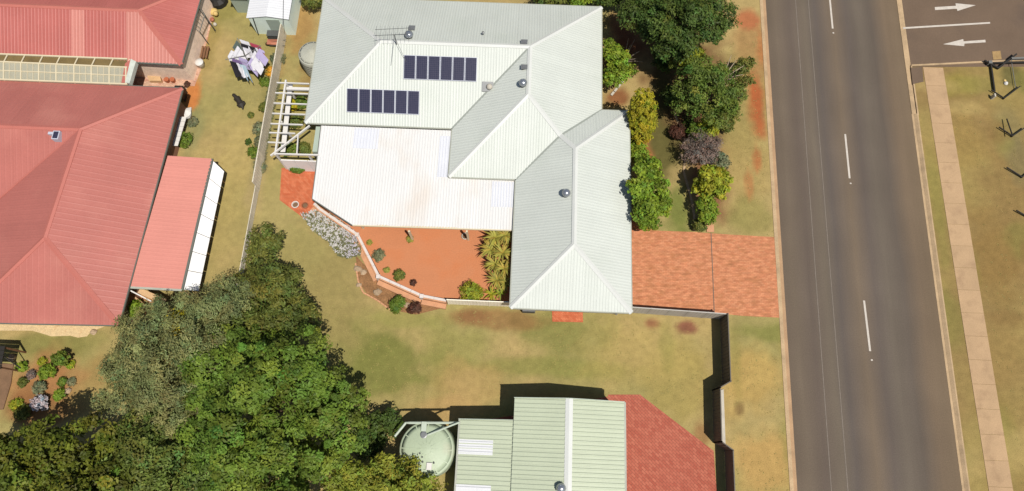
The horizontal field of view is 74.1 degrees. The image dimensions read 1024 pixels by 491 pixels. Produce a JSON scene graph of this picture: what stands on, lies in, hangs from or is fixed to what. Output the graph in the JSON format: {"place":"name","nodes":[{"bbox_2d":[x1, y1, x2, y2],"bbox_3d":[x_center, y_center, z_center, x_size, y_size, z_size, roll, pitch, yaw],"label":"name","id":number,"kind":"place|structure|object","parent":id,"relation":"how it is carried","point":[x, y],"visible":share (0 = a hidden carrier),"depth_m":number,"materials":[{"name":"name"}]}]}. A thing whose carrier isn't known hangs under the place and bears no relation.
{"place":"outdoors","nodes":[
{"label":"outdoors","id":0,"kind":"place"},
{"bbox_2d":[0,324,104,337],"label":"sandstone path","id":1,"kind":"structure","parent":0,"point":[64,330],"depth_m":44.42,"materials":[{"name":"stone"}]},
{"bbox_2d":[133,77,186,88],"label":"courtyard","id":2,"kind":"structure","parent":0,"point":[140,81],"depth_m":50.03,"materials":[{"name":"concrete"}]},
{"bbox_2d":[181,15,212,85],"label":"brick path","id":3,"kind":"structure","parent":0,"point":[193,82],"depth_m":50.23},
{"bbox_2d":[280,168,327,217],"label":"terrace","id":4,"kind":"structure","parent":0,"point":[296,187],"depth_m":47.45,"materials":[{"name":"orange brick"}]},
{"bbox_2d":[281,159,315,171],"bbox_3d":[-14.392,-5.521,47.060,2.735,1.750,0.060,2,72,1],"label":"garden screen","id":5,"kind":"object","parent":4,"relation":"on","point":[308,165],"visible":0.79,"depth_m":46.79,"materials":[{"name":"paint"}]},
{"bbox_2d":[0,0,789,490],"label":"lawn","id":6,"kind":"structure","parent":0,"point":[416,344],"depth_m":44.38,"materials":[{"name":"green plant"}]},
{"bbox_2d":[0,363,13,409],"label":"timber deck","id":7,"kind":"structure","parent":6,"relation":"on","point":[6,375],"depth_m":43.32,"materials":[{"name":"wood"}]},
{"bbox_2d":[0,346,26,371],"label":"garden shelter","id":8,"kind":"object","parent":6,"relation":"on","point":[2,353],"visible":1,"depth_m":42.20,"materials":[{"name":"wood"}]},
{"bbox_2d":[8,397,23,411],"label":"garden plant","id":9,"kind":"object","parent":6,"relation":"on","point":[15,404],"visible":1,"depth_m":42.65,"materials":[{"name":"green plant"}]},
{"bbox_2d":[12,403,30,421],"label":"garden plant","id":10,"kind":"object","parent":6,"relation":"on","point":[19,414],"visible":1,"depth_m":42.30,"materials":[{"name":"green plant"}]},
{"bbox_2d":[29,394,48,411],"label":"garden plant","id":11,"kind":"object","parent":6,"relation":"on","point":[40,402],"visible":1,"depth_m":42.35,"materials":[{"name":"plant"}]},
{"bbox_2d":[30,381,47,395],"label":"garden plant","id":12,"kind":"object","parent":6,"relation":"on","point":[38,387],"visible":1,"depth_m":42.89,"materials":[{"name":"green plant"}]},
{"bbox_2d":[37,363,56,380],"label":"garden plant","id":13,"kind":"object","parent":6,"relation":"on","point":[44,372],"visible":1,"depth_m":42.95,"materials":[{"name":"green plant"}]},
{"bbox_2d":[52,388,65,401],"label":"garden plant","id":14,"kind":"object","parent":6,"relation":"on","point":[58,395],"visible":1,"depth_m":42.72,"materials":[{"name":"green plant"}]},
{"bbox_2d":[50,350,70,367],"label":"garden plant","id":15,"kind":"object","parent":6,"relation":"on","point":[58,358],"visible":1,"depth_m":42.73,"materials":[{"name":"green plant"}]},
{"bbox_2d":[0,410,135,490],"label":"tree","id":16,"kind":"object","parent":6,"relation":"on","point":[29,465],"visible":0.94,"depth_m":35.87,"materials":[{"name":"green plant"}]},
{"bbox_2d":[0,53,137,84],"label":"covered walkway","id":17,"kind":"structure","parent":6,"relation":"on","point":[65,69],"depth_m":47.54,"materials":[{"name":"plastic"}]},
{"bbox_2d":[0,80,185,326],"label":"red house","id":18,"kind":"structure","parent":6,"relation":"on","point":[76,204],"depth_m":43.79,"materials":[{"name":"metal"}]},
{"bbox_2d":[0,0,212,79],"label":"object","id":19,"kind":"structure","parent":6,"relation":"on","point":[162,39],"depth_m":47.84,"materials":[{"name":"metal"}]},
{"bbox_2d":[127,299,144,317],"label":"garden plant","id":20,"kind":"object","parent":6,"relation":"on","point":[134,303],"visible":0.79,"depth_m":43.89,"materials":[{"name":"green plant"}]},
{"bbox_2d":[76,409,212,490],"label":"tree","id":21,"kind":"object","parent":6,"relation":"on","point":[148,465],"visible":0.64,"depth_m":36.30,"materials":[{"name":"green plant"}]},
{"bbox_2d":[130,289,170,312],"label":"timber gate","id":22,"kind":"structure","parent":6,"relation":"on","point":[148,294],"depth_m":43.37,"materials":[{"name":"white paint"}]},
{"bbox_2d":[91,272,255,456],"bbox_3d":[-19.573,6.201,40.348,8.286,7.488,10.781,26,74,8],"label":"tree","id":23,"kind":"object","parent":6,"relation":"on","point":[145,369],"visible":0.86,"depth_m":38.12,"materials":[{"name":"green plant"}]},
{"bbox_2d":[130,156,224,294],"bbox_3d":[-21.918,-1.255,45.397,4.184,2.311,9.245,2,72,1],"label":"carport","id":24,"kind":"object","parent":6,"relation":"on","point":[174,241],"visible":0.98,"depth_m":44.39,"materials":[{"name":"metal"}]},
{"bbox_2d":[173,117,185,145],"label":"corrugated sheets","id":25,"kind":"object","parent":6,"relation":"on","point":[182,120],"visible":0.91,"depth_m":47.87,"materials":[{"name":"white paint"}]},
{"bbox_2d":[161,307,202,338],"bbox_3d":[-19.823,4.915,41.587,4.056,5.908,1.992,23,74,7],"label":"shrub","id":26,"kind":"object","parent":6,"relation":"on","point":[176,328],"visible":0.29,"depth_m":39.16,"materials":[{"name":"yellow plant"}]},
{"bbox_2d":[178,131,192,148],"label":"garden plant","id":27,"kind":"object","parent":6,"relation":"on","point":[185,138],"visible":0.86,"depth_m":48.14,"materials":[{"name":"green plant"}]},
{"bbox_2d":[210,0,227,9],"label":"compost bin","id":28,"kind":"object","parent":6,"relation":"on","point":[219,4],"visible":0.88,"depth_m":51.72,"materials":[{"name":"black plastic"}]},
{"bbox_2d":[230,0,249,12],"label":"tool shed","id":29,"kind":"structure","parent":6,"relation":"on","point":[240,6],"depth_m":51.07,"materials":[{"name":"metal"}]},
{"bbox_2d":[225,38,260,67],"bbox_3d":[-19.267,-13.542,49.532,1.944,1.941,1.944,19,73,6],"label":"clothes hoist","id":30,"kind":"object","parent":6,"relation":"on","point":[244,53],"visible":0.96,"depth_m":48.81,"materials":[{"name":"metal"}]},
{"bbox_2d":[251,58,263,74],"bbox_3d":[-18.248,-12.892,48.693,0.704,0.636,0.968,18,73,6],"label":"shirt","id":31,"kind":"object","parent":30,"relation":"hanging from","point":[256,65],"visible":1,"depth_m":48.64,"materials":[{"name":"white fabric"}]},
{"bbox_2d":[230,186,259,325],"bbox_3d":[-17.997,1.218,45.434,0.071,0.830,10.972,3,72,1],"label":"wire fence","id":32,"kind":"object","parent":6,"relation":"on","point":[252,210],"visible":0.39,"depth_m":46.20,"materials":[{"name":"metal"}]},
{"bbox_2d":[239,222,285,268],"bbox_3d":[-16.206,0.401,44.454,2.906,3.239,3.539,2,72,1],"label":"tree","id":33,"kind":"object","parent":6,"relation":"on","point":[261,246],"visible":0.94,"depth_m":43.61,"materials":[{"name":"green plant"}]},
{"bbox_2d":[253,53,285,172],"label":"weeds","id":34,"kind":"object","parent":6,"relation":"on","point":[283,62],"visible":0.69,"depth_m":49.31,"materials":[{"name":"green plant"}]},
{"bbox_2d":[252,24,286,189],"bbox_3d":[-17.028,-16.752,50.883,0.090,1.430,26.571,3,72,1],"label":"paling fence","id":35,"kind":"object","parent":6,"relation":"on","point":[268,114],"visible":0.84,"depth_m":48.53,"materials":[{"name":"wood"}]},
{"bbox_2d":[219,250,322,343],"bbox_3d":[-15.060,3.932,42.249,5.675,5.273,6.528,-27,74,-8],"label":"tree","id":36,"kind":"object","parent":6,"relation":"on","point":[274,281],"visible":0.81,"depth_m":40.73,"materials":[{"name":"green plant"}]},
{"bbox_2d":[172,321,370,490],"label":"tree","id":37,"kind":"object","parent":6,"relation":"on","point":[282,364],"visible":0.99,"depth_m":36.39,"materials":[{"name":"green plant"}]},
{"bbox_2d":[246,0,300,34],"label":"tool shed","id":38,"kind":"structure","parent":6,"relation":"on","point":[263,16],"depth_m":49.70,"materials":[{"name":"white metal"}]},
{"bbox_2d":[265,19,279,29],"bbox_3d":[-17.535,-16.222,50.414,0.950,1.800,0.040,2,72,1],"label":"door","id":39,"kind":"structure","parent":38,"relation":"in","point":[273,24],"depth_m":50.04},
{"bbox_2d":[268,80,318,168],"bbox_3d":[-14.656,-8.392,47.563,3.656,2.545,5.901,2,72,1],"label":"pergola","id":40,"kind":"object","parent":6,"relation":"on","point":[289,87],"visible":0.94,"depth_m":46.54,"materials":[{"name":"white paint"}]},
{"bbox_2d":[288,115,304,128],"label":"garden plant","id":41,"kind":"object","parent":6,"relation":"on","point":[295,119],"visible":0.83,"depth_m":48.47,"materials":[{"name":"green plant"}]},
{"bbox_2d":[296,141,310,153],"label":"garden plant","id":42,"kind":"object","parent":6,"relation":"on","point":[304,147],"visible":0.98,"depth_m":47.76,"materials":[{"name":"green plant"}]},
{"bbox_2d":[298,42,315,77],"bbox_3d":[-14.313,-13.523,49.374,2.050,2.230,2.050,2,72,1],"label":"water tank","id":43,"kind":"object","parent":6,"relation":"on","point":[306,53],"visible":0.55,"depth_m":48.43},
{"bbox_2d":[301,0,321,9],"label":"shrub","id":44,"kind":"object","parent":6,"relation":"on","point":[313,4],"visible":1,"depth_m":50.58,"materials":[{"name":"green plant"}]},
{"bbox_2d":[301,209,361,258],"bbox_3d":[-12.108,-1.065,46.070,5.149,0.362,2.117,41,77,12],"label":"flowers","id":45,"kind":"object","parent":6,"relation":"on","point":[331,230],"visible":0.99,"depth_m":45.98,"materials":[{"name":"plant"}]},
{"bbox_2d":[352,406,403,462],"bbox_3d":[-8.259,11.326,41.289,2.562,2.571,3.876,37,76,11],"label":"shrub","id":46,"kind":"object","parent":6,"relation":"on","point":[391,422],"visible":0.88,"depth_m":40.79,"materials":[{"name":"green plant"}]},
{"bbox_2d":[311,203,446,309],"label":"retaining wall","id":47,"kind":"structure","parent":6,"relation":"on","point":[408,293],"depth_m":45.02,"materials":[{"name":"beige brick"}]},
{"bbox_2d":[318,451,448,490],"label":"tree","id":48,"kind":"object","parent":6,"relation":"on","point":[367,477],"visible":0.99,"depth_m":37.40,"materials":[{"name":"green plant"}]},
{"bbox_2d":[356,256,439,314],"bbox_3d":[-8.101,3.179,45.225,6.950,0.130,1.839,30,75,9],"label":"garden bed","id":49,"kind":"object","parent":6,"relation":"on","point":[370,285],"visible":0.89,"depth_m":45.17,"materials":[{"name":"soil"}]},
{"bbox_2d":[387,294,405,313],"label":"shrub","id":50,"kind":"object","parent":49,"relation":"on","point":[397,304],"visible":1,"depth_m":44.33,"materials":[{"name":"green plant"}]},
{"bbox_2d":[406,300,421,314],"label":"shrub","id":51,"kind":"object","parent":49,"relation":"on","point":[414,307],"visible":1,"depth_m":44.37,"materials":[{"name":"brown plant"}]},
{"bbox_2d":[394,421,459,477],"bbox_3d":[-5.056,12.228,40.708,3.870,3.005,3.262,2,72,1],"label":"water tank","id":52,"kind":"object","parent":6,"relation":"on","point":[432,445],"visible":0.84,"depth_m":39.66,"materials":[{"name":"metal"}]},
{"bbox_2d":[304,0,632,313],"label":"house","id":53,"kind":"structure","parent":6,"relation":"on","point":[507,152],"depth_m":45.13,"materials":[{"name":"metal"}]},
{"bbox_2d":[347,88,419,114],"bbox_3d":[-8.711,-9.724,45.806,4.920,0.690,1.455,2,72,1],"label":"solar array","id":54,"kind":"object","parent":53,"relation":"on","point":[381,101],"visible":1,"depth_m":45.78,"materials":[{"name":"glass"}]},
{"bbox_2d":[403,55,476,81],"bbox_3d":[-4.811,-11.883,45.487,4.920,0.690,1.455,2,72,1],"label":"solar array","id":55,"kind":"object","parent":53,"relation":"on","point":[428,67],"visible":1,"depth_m":45.46,"materials":[{"name":"glass"}]},
{"bbox_2d":[447,299,508,306],"bbox_3d":[-2.159,3.769,44.327,4.120,1.380,0.070,2,72,1],"label":"fence","id":56,"kind":"object","parent":6,"relation":"on","point":[479,302],"visible":0.96,"depth_m":44.17,"materials":[{"name":"metal"}]},
{"bbox_2d":[454,397,626,490],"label":"house","id":57,"kind":"structure","parent":6,"relation":"on","point":[551,444],"depth_m":39.22,"materials":[{"name":"metal"}]},
{"bbox_2d":[552,311,582,321],"bbox_3d":[3.653,4.341,44.852,2.095,0.130,1.505,2,72,1],"label":"doorstep","id":58,"kind":"object","parent":6,"relation":"on","point":[557,316],"visible":0.43,"depth_m":44.68,"materials":[{"name":"orange brick"}]},
{"bbox_2d":[592,0,624,7],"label":"shrub","id":59,"kind":"object","parent":6,"relation":"on","point":[606,3],"visible":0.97,"depth_m":50.20,"materials":[{"name":"green plant"}]},
{"bbox_2d":[602,38,638,88],"bbox_3d":[7.715,-12.931,48.835,2.824,3.037,4.090,2,72,1],"label":"shrub","id":60,"kind":"object","parent":6,"relation":"on","point":[619,69],"visible":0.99,"depth_m":47.94,"materials":[{"name":"green plant"}]},
{"bbox_2d":[631,141,650,163],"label":"shrub","id":61,"kind":"object","parent":6,"relation":"on","point":[637,149],"visible":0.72,"depth_m":46.97,"materials":[{"name":"green plant"}]},
{"bbox_2d":[626,87,658,144],"bbox_3d":[8.806,-8.599,46.125,2.305,5.528,2.848,2,72,1],"label":"shrub","id":62,"kind":"object","parent":6,"relation":"on","point":[642,118],"visible":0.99,"depth_m":44.90,"materials":[{"name":"yellow plant"}]},
{"bbox_2d":[625,154,673,230],"bbox_3d":[9.030,-3.455,45.041,3.586,4.473,5.342,2,72,1],"label":"shrub","id":63,"kind":"object","parent":6,"relation":"on","point":[650,203],"visible":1,"depth_m":43.52,"materials":[{"name":"green plant"}]},
{"bbox_2d":[651,54,675,73],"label":"shrub","id":64,"kind":"object","parent":6,"relation":"on","point":[661,65],"visible":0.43,"depth_m":48.99,"materials":[{"name":"green plant"}]},
{"bbox_2d":[659,85,681,107],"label":"shrub","id":65,"kind":"object","parent":6,"relation":"on","point":[668,96],"visible":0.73,"depth_m":48.25,"materials":[{"name":"green plant"}]},
{"bbox_2d":[615,0,741,63],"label":"tree","id":66,"kind":"object","parent":6,"relation":"on","point":[651,17],"visible":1,"depth_m":45.18,"materials":[{"name":"green plant"}]},
{"bbox_2d":[668,121,689,139],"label":"shrub","id":67,"kind":"object","parent":6,"relation":"on","point":[676,132],"visible":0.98,"depth_m":47.88,"materials":[{"name":"brown plant"}]},
{"bbox_2d":[633,307,726,318],"bbox_3d":[10.698,4.387,43.961,6.075,1.700,0.072,4,72,1],"label":"sheet fence","id":68,"kind":"object","parent":6,"relation":"on","point":[683,313],"visible":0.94,"depth_m":43.80,"materials":[{"name":"metal"}]},
{"bbox_2d":[672,109,694,230],"bbox_3d":[12.296,-5.452,47.915,0.584,0.100,9.395,-4,72,-1],"label":"path edging","id":69,"kind":"object","parent":6,"relation":"on","point":[686,181],"visible":0.66,"depth_m":47.52,"materials":[{"name":"concrete"}]},
{"bbox_2d":[678,43,705,75],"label":"shrub","id":70,"kind":"object","parent":6,"relation":"on","point":[700,51],"visible":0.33,"depth_m":46.46,"materials":[{"name":"green plant"}]},
{"bbox_2d":[684,120,706,140],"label":"shrub","id":71,"kind":"object","parent":6,"relation":"on","point":[693,127],"visible":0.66,"depth_m":47.20,"materials":[{"name":"green plant"}]},
{"bbox_2d":[691,218,707,231],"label":"shrub","id":72,"kind":"object","parent":6,"relation":"on","point":[697,225],"visible":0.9,"depth_m":45.92,"materials":[{"name":"green plant"}]},
{"bbox_2d":[678,128,723,165],"bbox_3d":[13.076,-6.631,46.974,3.414,2.739,2.805,2,72,1],"label":"shrub","id":73,"kind":"object","parent":6,"relation":"on","point":[713,143],"visible":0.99,"depth_m":46.44,"materials":[{"name":"purple plant"}]},
{"bbox_2d":[668,53,746,129],"bbox_3d":[13.005,-10.688,47.059,5.813,5.031,5.136,27,74,8],"label":"tree","id":74,"kind":"object","parent":6,"relation":"on","point":[713,76],"visible":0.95,"depth_m":45.94,"materials":[{"name":"green plant"}]},
{"bbox_2d":[694,195,720,225],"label":"shrub","id":75,"kind":"object","parent":6,"relation":"on","point":[708,210],"visible":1,"depth_m":45.30,"materials":[{"name":"green plant"}]},
{"bbox_2d":[696,117,719,136],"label":"shrub","id":76,"kind":"object","parent":6,"relation":"on","point":[710,129],"visible":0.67,"depth_m":46.93,"materials":[{"name":"green plant"}]},
{"bbox_2d":[691,164,733,201],"bbox_3d":[13.509,-4.186,46.055,2.889,2.970,2.600,2,72,1],"label":"shrub","id":77,"kind":"object","parent":6,"relation":"on","point":[711,180],"visible":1,"depth_m":45.31,"materials":[{"name":"yellow plant"}]},
{"bbox_2d":[712,151,731,169],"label":"shrub","id":78,"kind":"object","parent":6,"relation":"on","point":[723,161],"visible":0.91,"depth_m":46.95,"materials":[{"name":"green plant"}]},
{"bbox_2d":[712,381,733,450],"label":"recessed gate","id":79,"kind":"structure","parent":6,"relation":"on","point":[717,420],"depth_m":41.71,"materials":[{"name":"metal"}]},
{"bbox_2d":[721,389,725,443],"bbox_3d":[13.244,10.844,42.725,0.263,0.110,3.550,3,72,1],"label":"concrete threshold","id":80,"kind":"object","parent":6,"relation":"on","point":[723,417],"visible":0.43,"depth_m":42.67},
{"bbox_2d":[713,110,734,133],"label":"shrub","id":81,"kind":"object","parent":6,"relation":"on","point":[727,126],"visible":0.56,"depth_m":47.73,"materials":[{"name":"green plant"}]},
{"bbox_2d":[720,313,731,383],"bbox_3d":[13.573,6.570,43.192,0.091,1.830,4.271,3,72,1],"label":"sheet fence","id":82,"kind":"object","parent":6,"relation":"on","point":[725,350],"visible":0.98,"depth_m":43.05,"materials":[{"name":"metal"}]},
{"bbox_2d":[716,96,741,116],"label":"shrub","id":83,"kind":"object","parent":6,"relation":"on","point":[736,102],"visible":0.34,"depth_m":47.65,"materials":[{"name":"green plant"}]},
{"bbox_2d":[724,450,734,490],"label":"sheet fence","id":84,"kind":"object","parent":6,"relation":"on","point":[729,471],"visible":1,"depth_m":40.81,"materials":[{"name":"metal"}]},
{"bbox_2d":[720,56,756,124],"bbox_3d":[16.312,-11.167,48.950,2.213,1.738,6.010,19,73,6],"label":"shrub","id":85,"kind":"object","parent":6,"relation":"on","point":[748,64],"visible":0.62,"depth_m":48.92,"materials":[{"name":"green plant"}]},
{"bbox_2d":[718,28,769,248],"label":"grass","id":86,"kind":"structure","parent":6,"relation":"on","point":[745,135],"depth_m":48.25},
{"bbox_2d":[317,203,512,301],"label":"gravel terrace","id":87,"kind":"structure","parent":0,"point":[444,263],"depth_m":45.40,"materials":[{"name":"gravel"}]},
{"bbox_2d":[371,248,386,262],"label":"shrub","id":88,"kind":"object","parent":87,"relation":"on","point":[378,255],"visible":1,"depth_m":45.16,"materials":[{"name":"green plant"}]},
{"bbox_2d":[459,279,484,302],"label":"shrub","id":89,"kind":"object","parent":87,"relation":"on","point":[472,291],"visible":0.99,"depth_m":44.01,"materials":[{"name":"green plant"}]},
{"bbox_2d":[479,238,502,260],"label":"spiky plant","id":90,"kind":"object","parent":87,"relation":"on","point":[487,249],"visible":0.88,"depth_m":44.30,"materials":[{"name":"green plant"}]},
{"bbox_2d":[483,255,506,274],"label":"spiky plant","id":91,"kind":"object","parent":87,"relation":"on","point":[491,265],"visible":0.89,"depth_m":44.07,"materials":[{"name":"green plant"}]},
{"bbox_2d":[483,231,508,248],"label":"spiky plant","id":92,"kind":"object","parent":87,"relation":"on","point":[493,237],"visible":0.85,"depth_m":44.41,"materials":[{"name":"green plant"}]},
{"bbox_2d":[486,268,507,292],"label":"spiky plant","id":93,"kind":"object","parent":87,"relation":"on","point":[494,276],"visible":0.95,"depth_m":43.96,"materials":[{"name":"green plant"}]},
{"bbox_2d":[492,243,511,263],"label":"spiky plant","id":94,"kind":"object","parent":87,"relation":"on","point":[500,252],"visible":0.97,"depth_m":43.78,"materials":[{"name":"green plant"}]},
{"bbox_2d":[494,259,510,278],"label":"spiky plant","id":95,"kind":"object","parent":87,"relation":"on","point":[506,267],"visible":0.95,"depth_m":43.68,"materials":[{"name":"green plant"}]},
{"bbox_2d":[496,231,511,244],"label":"spiky plant","id":96,"kind":"object","parent":87,"relation":"on","point":[506,235],"visible":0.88,"depth_m":44.32,"materials":[{"name":"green plant"}]},
{"bbox_2d":[241,305,707,403],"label":"grass","id":97,"kind":"structure","parent":0,"point":[524,355],"depth_m":44.01,"materials":[{"name":"plant"}]},
{"bbox_2d":[608,395,716,490],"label":"brick apron","id":98,"kind":"object","parent":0,"point":[664,452],"visible":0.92,"depth_m":42.04,"materials":[{"name":"brick"}]},
{"bbox_2d":[632,229,778,317],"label":"driveway","id":99,"kind":"structure","parent":0,"point":[672,270],"depth_m":45.61,"materials":[{"name":"orange brick"}]},
{"bbox_2d":[766,0,961,490],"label":"road","id":100,"kind":"structure","parent":0,"point":[871,405],"depth_m":46.02,"materials":[{"name":"asphalt"}]},
{"bbox_2d":[910,67,923,84],"bbox_3d":[30.030,-12.559,50.335,0.916,0.212,1.501,2,72,1],"label":"asphalt patch","id":101,"kind":"object","parent":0,"point":[916,74],"visible":1,"depth_m":50.26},
{"bbox_2d":[902,0,1023,66],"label":"side road","id":102,"kind":"structure","parent":0,"point":[943,31],"depth_m":51.52,"materials":[{"name":"asphalt"}]},
{"bbox_2d":[911,60,1023,66],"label":"kerb","id":103,"kind":"structure","parent":102,"relation":"on","point":[951,63],"depth_m":50.55,"materials":[{"name":"concrete"}]},
{"bbox_2d":[923,67,1012,490],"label":"footpath","id":104,"kind":"structure","parent":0,"point":[998,474],"depth_m":45.25,"materials":[{"name":"concrete"}]},
{"bbox_2d":[915,67,1023,490],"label":"grass verge","id":105,"kind":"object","parent":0,"point":[993,145],"depth_m":46.54,"materials":[{"name":"plant"}]},
{"bbox_2d":[983,53,1023,214],"bbox_3d":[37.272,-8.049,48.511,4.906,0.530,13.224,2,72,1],"label":"bare tree","id":106,"kind":"object","parent":105,"relation":"on","point":[991,63],"visible":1,"depth_m":50.12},
{"label":"ground","id":107,"kind":"structure","parent":0,"visible":0},
{"bbox_2d":[760,0,793,490],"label":"kerb","id":108,"kind":"structure","parent":107,"relation":"on","point":[789,452],"depth_m":45.88,"materials":[{"name":"concrete"}]},
{"bbox_2d":[763,0,796,490],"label":"gutter channel","id":109,"kind":"object","parent":107,"relation":"on","point":[781,271],"visible":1,"depth_m":46.01,"materials":[{"name":"concrete"}]},
{"bbox_2d":[896,0,916,113],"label":"kerb","id":110,"kind":"structure","parent":107,"relation":"on","point":[905,51],"depth_m":50.89,"materials":[{"name":"concrete"}]},
{"bbox_2d":[912,114,964,490],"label":"gutter channel","id":111,"kind":"object","parent":107,"relation":"on","point":[941,328],"visible":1,"depth_m":44.91,"materials":[{"name":"concrete"}]},
{"bbox_2d":[914,113,969,490],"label":"kerb","id":112,"kind":"structure","parent":107,"relation":"on","point":[945,329],"depth_m":44.85,"materials":[{"name":"concrete"}]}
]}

